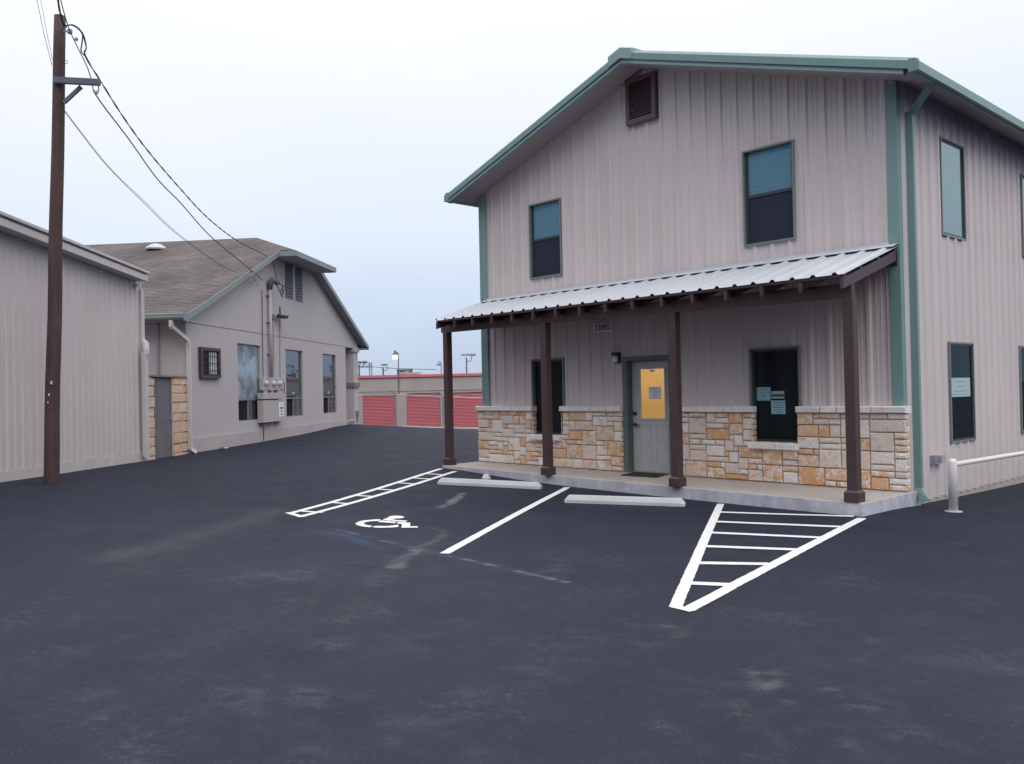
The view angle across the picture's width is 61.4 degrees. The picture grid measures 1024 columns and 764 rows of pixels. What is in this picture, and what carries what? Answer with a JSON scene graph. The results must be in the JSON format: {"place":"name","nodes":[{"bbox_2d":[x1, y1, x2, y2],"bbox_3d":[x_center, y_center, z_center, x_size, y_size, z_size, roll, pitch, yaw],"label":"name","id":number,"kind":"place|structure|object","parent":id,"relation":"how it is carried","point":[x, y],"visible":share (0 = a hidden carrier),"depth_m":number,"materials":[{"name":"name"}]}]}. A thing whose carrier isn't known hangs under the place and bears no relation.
{"place":"outdoors","nodes":[
{"label":"outdoors","id":0,"kind":"place"},
{"bbox_2d":[364,366,435,369],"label":"cable","id":1,"kind":"object","parent":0,"point":[401,368],"visible":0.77,"depth_m":105.00,"materials":[{"name":"plastic"}]},
{"bbox_2d":[0,424,1023,763],"bbox_3d":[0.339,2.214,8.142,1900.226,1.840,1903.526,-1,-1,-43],"label":"ground","id":2,"kind":"structure","parent":0,"point":[216,606],"depth_m":6.34,"materials":[{"name":"black asphalt"}]},
{"bbox_2d":[43,14,100,482],"bbox_3d":[-7.463,-2.181,14.560,1.163,8.090,0.272,-1,-1,13],"label":"utility pole","id":3,"kind":"object","parent":2,"relation":"on","point":[60,80],"visible":0.96,"depth_m":14.56,"materials":[{"name":"brown wood"}]},
{"bbox_2d":[37,2,51,64],"bbox_3d":[-8.348,-7.349,14.658,0.996,3.974,0.016,-1,-1,-2],"label":"cable","id":4,"kind":"object","parent":3,"relation":"attached to","point":[44,34],"visible":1,"depth_m":14.65,"materials":[{"name":"grey plastic"}]},
{"bbox_2d":[40,0,52,59],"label":"cable","id":5,"kind":"object","parent":3,"relation":"attached to","point":[46,30],"visible":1,"depth_m":14.65,"materials":[{"name":"grey plastic"}]},
{"bbox_2d":[57,0,65,26],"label":"cable","id":6,"kind":"object","parent":3,"relation":"attached to","point":[61,18],"visible":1,"depth_m":14.25,"materials":[{"name":"grey plastic"}]},
{"bbox_2d":[64,24,85,56],"bbox_3d":[-7.389,-5.744,14.540,0.500,0.592,0.055,-1,-1,19],"label":"cable","id":7,"kind":"object","parent":3,"relation":"attached to","point":[81,41],"visible":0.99,"depth_m":14.49,"materials":[{"name":"grey plastic"}]},
{"bbox_2d":[60,0,93,91],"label":"cable","id":8,"kind":"object","parent":3,"relation":"attached to","point":[75,43],"visible":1,"depth_m":14.33,"materials":[{"name":"grey plastic"}]},
{"bbox_2d":[65,111,237,272],"bbox_3d":[-7.615,-3.839,20.181,0.057,1.567,11.095,-1,-1,0],"label":"cable","id":9,"kind":"object","parent":3,"relation":"attached to","point":[135,192],"visible":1,"depth_m":16.93,"materials":[{"name":"grey plastic"}]},
{"bbox_2d":[65,112,257,285],"bbox_3d":[-7.639,-3.792,20.520,0.224,1.618,11.778,-1,-1,-1],"label":"cable","id":10,"kind":"object","parent":3,"relation":"attached to","point":[147,206],"visible":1,"depth_m":17.76,"materials":[{"name":"grey plastic"}]},
{"bbox_2d":[69,24,276,277],"bbox_3d":[-7.471,-4.631,20.903,0.339,2.687,13.020,-1,-1,-2],"label":"cable","id":11,"kind":"object","parent":3,"relation":"attached to","point":[145,147],"visible":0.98,"depth_m":16.83,"materials":[{"name":"grey plastic"}]},
{"bbox_2d":[93,92,262,279],"bbox_3d":[-7.370,-4.019,20.616,0.046,1.616,12.285,-1,-1,-3],"label":"cable","id":12,"kind":"object","parent":3,"relation":"attached to","point":[163,185],"visible":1,"depth_m":17.64,"materials":[{"name":"grey plastic"}]},
{"bbox_2d":[0,211,149,481],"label":"metal building","id":13,"kind":"structure","parent":2,"relation":"on","point":[104,394],"depth_m":16.72,"materials":[{"name":"white metal"}]},
{"bbox_2d":[146,375,188,460],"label":"stone wall","id":14,"kind":"structure","parent":2,"relation":"on","point":[168,428],"depth_m":20.80,"materials":[{"name":"beige stone"}]},
{"bbox_2d":[86,238,368,452],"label":"stucco building","id":15,"kind":"structure","parent":2,"relation":"on","point":[203,321],"depth_m":26.65,"materials":[{"name":"grey paint"}]},
{"bbox_2d":[198,347,220,377],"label":"barred window","id":16,"kind":"structure","parent":15,"relation":"in","point":[209,359],"depth_m":23.18,"materials":[{"name":"brown paint"}]},
{"bbox_2d":[237,343,258,420],"bbox_3d":[-7.946,0.016,25.863,0.065,2.285,1.630,-1,-1,7],"label":"window","id":17,"kind":"structure","parent":15,"relation":"in","point":[248,355],"depth_m":25.90,"materials":[{"name":"grey glass"}]},
{"bbox_2d":[262,298,263,440],"bbox_3d":[-7.728,-0.528,26.751,0.028,4.680,0.122,-1,-1,1],"label":"drop cable","id":18,"kind":"object","parent":15,"relation":"attached to","point":[262,349],"visible":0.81,"depth_m":26.78,"materials":[{"name":"grey plastic"}]},
{"bbox_2d":[259,377,268,392],"bbox_3d":[-7.646,0.100,26.678,0.240,0.480,0.320,-1,-1,7],"label":"electric meter","id":19,"kind":"object","parent":15,"relation":"attached to","point":[263,383],"visible":0.98,"depth_m":26.53,"materials":[{"name":"grey metal"}]},
{"bbox_2d":[257,400,272,425],"bbox_3d":[-7.643,0.960,26.712,0.200,0.780,0.720,-1,-1,7],"label":"switch box","id":20,"kind":"object","parent":15,"relation":"attached to","point":[265,410],"visible":1,"depth_m":26.48,"materials":[{"name":"grey metal"}]},
{"bbox_2d":[257,393,283,398],"bbox_3d":[-7.598,0.439,27.203,0.200,0.190,1.680,-1,-1,7],"label":"wiring trough","id":21,"kind":"object","parent":15,"relation":"attached to","point":[270,395],"visible":1,"depth_m":26.90,"materials":[{"name":"grey metal"}]},
{"bbox_2d":[267,378,276,392],"bbox_3d":[-7.576,0.104,27.284,0.240,0.480,0.320,-1,-1,7],"label":"electric meter","id":22,"kind":"object","parent":15,"relation":"attached to","point":[272,384],"visible":0.95,"depth_m":27.18,"materials":[{"name":"grey metal"}]},
{"bbox_2d":[271,400,278,424],"bbox_3d":[-7.585,0.965,27.349,0.170,0.780,0.600,-1,-1,7],"label":"switch box","id":23,"kind":"object","parent":15,"relation":"attached to","point":[275,411],"visible":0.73,"depth_m":27.35,"materials":[{"name":"grey metal"}]},
{"bbox_2d":[266,277,285,377],"bbox_3d":[-7.456,-1.739,27.398,0.711,3.202,0.274,-1,-1,-33],"label":"service mast","id":24,"kind":"object","parent":15,"relation":"attached to","point":[272,281],"visible":1,"depth_m":27.25,"materials":[{"name":"grey metal"}]},
{"bbox_2d":[275,378,282,392],"bbox_3d":[-7.521,0.107,27.771,0.240,0.480,0.320,-1,-1,7],"label":"electric meter","id":25,"kind":"object","parent":15,"relation":"attached to","point":[279,384],"visible":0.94,"depth_m":27.71,"materials":[{"name":"grey metal"}]},
{"bbox_2d":[279,306,280,376],"bbox_3d":[-7.587,-1.312,28.261,0.044,2.331,0.140,-1,-1,6],"label":"antenna mast","id":26,"kind":"object","parent":15,"relation":"attached to","point":[280,339],"visible":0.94,"depth_m":28.23,"materials":[{"name":"grey metal"}]},
{"bbox_2d":[272,314,288,377],"bbox_3d":[-7.450,-1.173,27.912,0.331,2.080,0.635,-1,-1,16],"label":"wall floodlight","id":27,"kind":"object","parent":15,"relation":"attached to","point":[280,316],"depth_m":27.70,"materials":[{"name":"metal"}]},
{"bbox_2d":[277,400,283,423],"bbox_3d":[-7.524,0.968,27.846,0.179,0.780,0.520,-1,-1,6],"label":"switch box","id":28,"kind":"object","parent":15,"relation":"attached to","point":[281,410],"visible":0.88,"depth_m":27.78,"materials":[{"name":"white metal"}]},
{"bbox_2d":[280,376,284,393],"bbox_3d":[-7.524,0.087,28.314,0.112,0.591,0.240,-1,-1,6],"label":"phone box","id":29,"kind":"object","parent":15,"relation":"attached to","point":[283,384],"visible":0.88,"depth_m":28.33,"materials":[{"name":"grey metal"}]},
{"bbox_2d":[285,349,301,416],"bbox_3d":[-7.514,0.045,29.548,0.088,2.275,1.590,-1,-1,7],"label":"window","id":30,"kind":"structure","parent":15,"relation":"in","point":[293,379],"depth_m":29.67,"materials":[{"name":"grey glass"}]},
{"bbox_2d":[322,354,335,413],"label":"window","id":31,"kind":"structure","parent":15,"relation":"in","point":[328,360],"depth_m":33.37,"materials":[{"name":"grey glass"}]},
{"bbox_2d":[358,360,367,375],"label":"floodlight pole","id":32,"kind":"object","parent":2,"relation":"on","point":[363,361],"visible":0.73,"depth_m":79.96,"materials":[{"name":"grey metal"}]},
{"bbox_2d":[359,363,371,374],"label":"sign gantry","id":33,"kind":"object","parent":2,"relation":"on","point":[368,367],"visible":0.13,"depth_m":149.95,"materials":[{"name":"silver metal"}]},
{"bbox_2d":[287,469,456,516],"bbox_3d":[-2.112,1.816,14.757,0.554,0.047,6.648,-1,-1,15],"label":"aisle marking","id":34,"kind":"object","parent":2,"relation":"on","point":[335,501],"visible":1,"depth_m":13.91,"materials":[{"name":"paint"}]},
{"bbox_2d":[381,363,387,374],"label":"floodlight pole","id":35,"kind":"object","parent":2,"relation":"on","point":[384,364],"visible":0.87,"depth_m":79.97,"materials":[{"name":"grey metal"}]},
{"bbox_2d":[356,516,417,527],"bbox_3d":[-1.653,1.803,11.072,0.708,0.017,1.105,-1,-1,-18],"label":"wheelchair symbol","id":36,"kind":"object","parent":2,"relation":"on","point":[404,523],"visible":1,"depth_m":11.06,"materials":[{"name":"paint"}]},
{"bbox_2d":[396,369,412,374],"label":"billboard","id":37,"kind":"object","parent":2,"relation":"on","point":[405,370],"visible":0.39,"depth_m":111.91,"materials":[{"name":"grey metal"}]},
{"bbox_2d":[399,372,420,374],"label":"box sign","id":38,"kind":"object","parent":37,"relation":"attached to","point":[407,373],"visible":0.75,"depth_m":109.72,"materials":[{"name":"grey"}]},
{"bbox_2d":[358,373,482,427],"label":"storage building","id":39,"kind":"structure","parent":2,"relation":"on","point":[463,383],"depth_m":60.04,"materials":[{"name":"red metal"}]},
{"bbox_2d":[363,394,396,425],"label":"roll up door","id":40,"kind":"structure","parent":39,"relation":"in","point":[384,403],"depth_m":60.06,"materials":[{"name":"red metal"}]},
{"bbox_2d":[392,350,399,393],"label":"gooseneck lamp","id":41,"kind":"object","parent":39,"relation":"attached to","point":[395,355],"visible":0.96,"depth_m":59.88,"materials":[{"name":"grey"}]},
{"bbox_2d":[406,393,440,426],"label":"roll up door","id":42,"kind":"structure","parent":39,"relation":"in","point":[416,399],"depth_m":60.06,"materials":[{"name":"red metal"}]},
{"bbox_2d":[453,392,482,427],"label":"roll up door","id":43,"kind":"structure","parent":39,"relation":"in","point":[461,394],"depth_m":60.06,"materials":[{"name":"red metal"}]},
{"bbox_2d":[358,390,482,427],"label":"chain link fence","id":44,"kind":"object","parent":2,"relation":"on","point":[442,401],"visible":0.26,"depth_m":46.98,"materials":[{"name":"metal"}]},
{"bbox_2d":[402,426,477,428],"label":"kerb","id":45,"kind":"structure","parent":2,"relation":"on","point":[444,427],"depth_m":46.92,"materials":[{"name":"concrete"}]},
{"bbox_2d":[461,352,475,372],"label":"floodlight pole","id":46,"kind":"object","parent":2,"relation":"on","point":[469,354],"visible":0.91,"depth_m":69.96,"materials":[{"name":"grey metal"}]},
{"bbox_2d":[482,474,490,479],"bbox_3d":[-0.484,1.799,16.212,0.167,0.130,0.170,-1,-1,-43],"label":"pipe cap","id":47,"kind":"object","parent":2,"relation":"on","point":[486,477],"visible":0.84,"depth_m":16.15,"materials":[{"name":"grey"}]},
{"bbox_2d":[437,478,542,488],"bbox_3d":[-0.404,1.788,15.221,1.941,0.115,0.156,0,0,20],"label":"wheel stop","id":48,"kind":"object","parent":2,"relation":"on","point":[491,483],"visible":1,"depth_m":15.15,"materials":[{"name":"concrete"}]},
{"bbox_2d":[441,487,569,553],"bbox_3d":[0.134,1.815,12.046,0.116,0.039,6.343,-1,-1,15],"label":"stall line","id":49,"kind":"object","parent":2,"relation":"on","point":[476,535],"visible":1,"depth_m":10.87,"materials":[{"name":"paint"}]},
{"bbox_2d":[564,495,685,506],"bbox_3d":[1.651,1.747,12.719,1.785,0.115,0.156,-1,0,20],"label":"wheel stop","id":50,"kind":"object","parent":2,"relation":"on","point":[631,500],"visible":1,"depth_m":12.64,"materials":[{"name":"concrete"}]},
{"bbox_2d":[436,47,1023,516],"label":"office building","id":51,"kind":"structure","parent":2,"relation":"on","point":[830,247],"depth_m":14.18,"materials":[{"name":"beige metal"}]},
{"bbox_2d":[528,197,562,279],"bbox_3d":[0.710,-2.884,17.473,0.145,1.536,0.906,-1,-1,-43],"label":"window","id":52,"kind":"structure","parent":51,"relation":"in","point":[545,219],"depth_m":17.51,"materials":[{"name":"blue glass"}]},
{"bbox_2d":[531,357,564,434],"bbox_3d":[0.767,0.303,17.456,0.145,1.561,0.916,-1,-1,-43],"label":"window","id":53,"kind":"structure","parent":51,"relation":"in","point":[557,364],"depth_m":17.40,"materials":[{"name":"grey glass"}]},
{"bbox_2d":[593,322,612,332],"bbox_3d":[1.715,-1.030,16.306,0.016,0.166,0.470,-1,-1,-43],"label":"address sign","id":54,"kind":"object","parent":51,"relation":"attached to","point":[602,327],"visible":1,"depth_m":16.30,"materials":[{"name":"grey metal"}]},
{"bbox_2d":[611,352,620,362],"bbox_3d":[1.933,-0.452,16.042,0.135,0.200,0.130,-1,-1,-43],"label":"wall lamp","id":55,"kind":"object","parent":51,"relation":"attached to","point":[616,357],"visible":1,"depth_m":16.00,"materials":[{"name":"black metal"}]},
{"bbox_2d":[620,472,667,477],"bbox_3d":[2.352,1.640,15.267,0.875,0.011,0.602,-2,-1,43],"label":"door mat","id":56,"kind":"object","parent":51,"relation":"on","point":[645,474],"depth_m":15.21,"materials":[{"name":"black rubber"}]},
{"bbox_2d":[632,360,669,472],"bbox_3d":[2.546,0.622,15.625,0.109,2.010,0.932,-1,-1,-43],"label":"door","id":57,"kind":"structure","parent":51,"relation":"in","point":[651,447],"depth_m":15.68,"materials":[{"name":"paint"}]},
{"bbox_2d":[649,387,660,398],"bbox_3d":[2.586,0.198,15.585,0.002,0.225,0.280,-1,-1,-43],"label":"notice","id":58,"kind":"object","parent":51,"relation":"attached to","point":[654,392],"visible":1,"depth_m":15.59,"materials":[{"name":"white paper"}]},
{"bbox_2d":[757,387,770,400],"bbox_3d":[4.058,0.192,13.909,0.002,0.215,0.250,-1,-1,-43],"label":"notice","id":59,"kind":"object","parent":51,"relation":"attached to","point":[763,393],"visible":1,"depth_m":13.91,"materials":[{"name":"teal paper"}]},
{"bbox_2d":[741,139,796,246],"bbox_3d":[4.123,-2.989,13.773,0.145,1.556,0.916,-1,-1,-43],"label":"window","id":60,"kind":"structure","parent":51,"relation":"in","point":[768,171],"depth_m":13.78,"materials":[{"name":"blue glass"}]},
{"bbox_2d":[748,345,801,442],"bbox_3d":[4.211,0.209,13.722,0.145,1.536,0.896,-1,-1,-43],"label":"window","id":61,"kind":"structure","parent":51,"relation":"in","point":[776,368],"depth_m":13.74,"materials":[{"name":"grey glass"}]},
{"bbox_2d":[771,391,783,398],"bbox_3d":[4.229,0.204,13.723,0.002,0.120,0.225,-1,-1,-43],"label":"notice","id":62,"kind":"object","parent":51,"relation":"attached to","point":[777,394],"visible":1,"depth_m":13.73,"materials":[{"name":"white paper"}]},
{"bbox_2d":[771,400,785,413],"bbox_3d":[4.235,0.401,13.719,0.002,0.215,0.250,-1,-1,-43],"label":"notice","id":63,"kind":"object","parent":51,"relation":"attached to","point":[777,406],"visible":1,"depth_m":13.72,"materials":[{"name":"teal paper"}]},
{"bbox_2d":[930,455,945,464],"bbox_3d":[6.327,1.152,12.817,0.380,0.140,0.090,-1,-1,-43],"label":"wall outlet","id":64,"kind":"object","parent":51,"relation":"attached to","point":[936,459],"depth_m":12.72,"materials":[{"name":"metal"}]},
{"bbox_2d":[939,136,966,240],"bbox_3d":[6.902,-3.024,13.610,0.966,1.526,0.138,-1,-1,-43],"label":"window","id":65,"kind":"structure","parent":51,"relation":"in","point":[951,154],"depth_m":13.60,"materials":[{"name":"grey"}]},
{"bbox_2d":[951,378,969,396],"bbox_3d":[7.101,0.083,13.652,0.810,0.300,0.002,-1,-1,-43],"label":"notice","id":66,"kind":"object","parent":51,"relation":"attached to","point":[960,387],"visible":1,"depth_m":13.65,"materials":[{"name":"teal"}]},
{"bbox_2d":[947,341,975,443],"bbox_3d":[7.098,0.158,13.701,0.996,1.576,0.138,-1,-1,-43],"label":"window","id":67,"kind":"structure","parent":51,"relation":"in","point":[962,411],"depth_m":13.68,"materials":[{"name":"grey glass"}]},
{"bbox_2d":[1018,346,1023,432],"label":"window","id":68,"kind":"structure","parent":51,"relation":"in","point":[1020,348],"depth_m":15.54,"materials":[{"name":"grey"}]},
{"bbox_2d":[1020,173,1023,256],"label":"window","id":69,"kind":"structure","parent":51,"relation":"in","point":[1021,175],"depth_m":15.78,"materials":[{"name":"grey"}]},
{"bbox_2d":[668,504,865,611],"bbox_3d":[3.021,1.748,9.378,1.926,0.016,6.259,-1,-1,17],"label":"hatched marking","id":70,"kind":"object","parent":2,"relation":"on","point":[682,590],"visible":1,"depth_m":8.56,"materials":[{"name":"paint"}]},
{"bbox_2d":[944,451,1023,512],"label":"guard rail","id":71,"kind":"object","parent":2,"relation":"on","point":[952,464],"visible":0.98,"depth_m":11.54,"materials":[{"name":"white metal"}]},
{"bbox_2d":[0,0,1023,375],"label":"sky","id":72,"kind":"structure","parent":0,"point":[336,133],"materials":[{"name":"white"}]}
]}

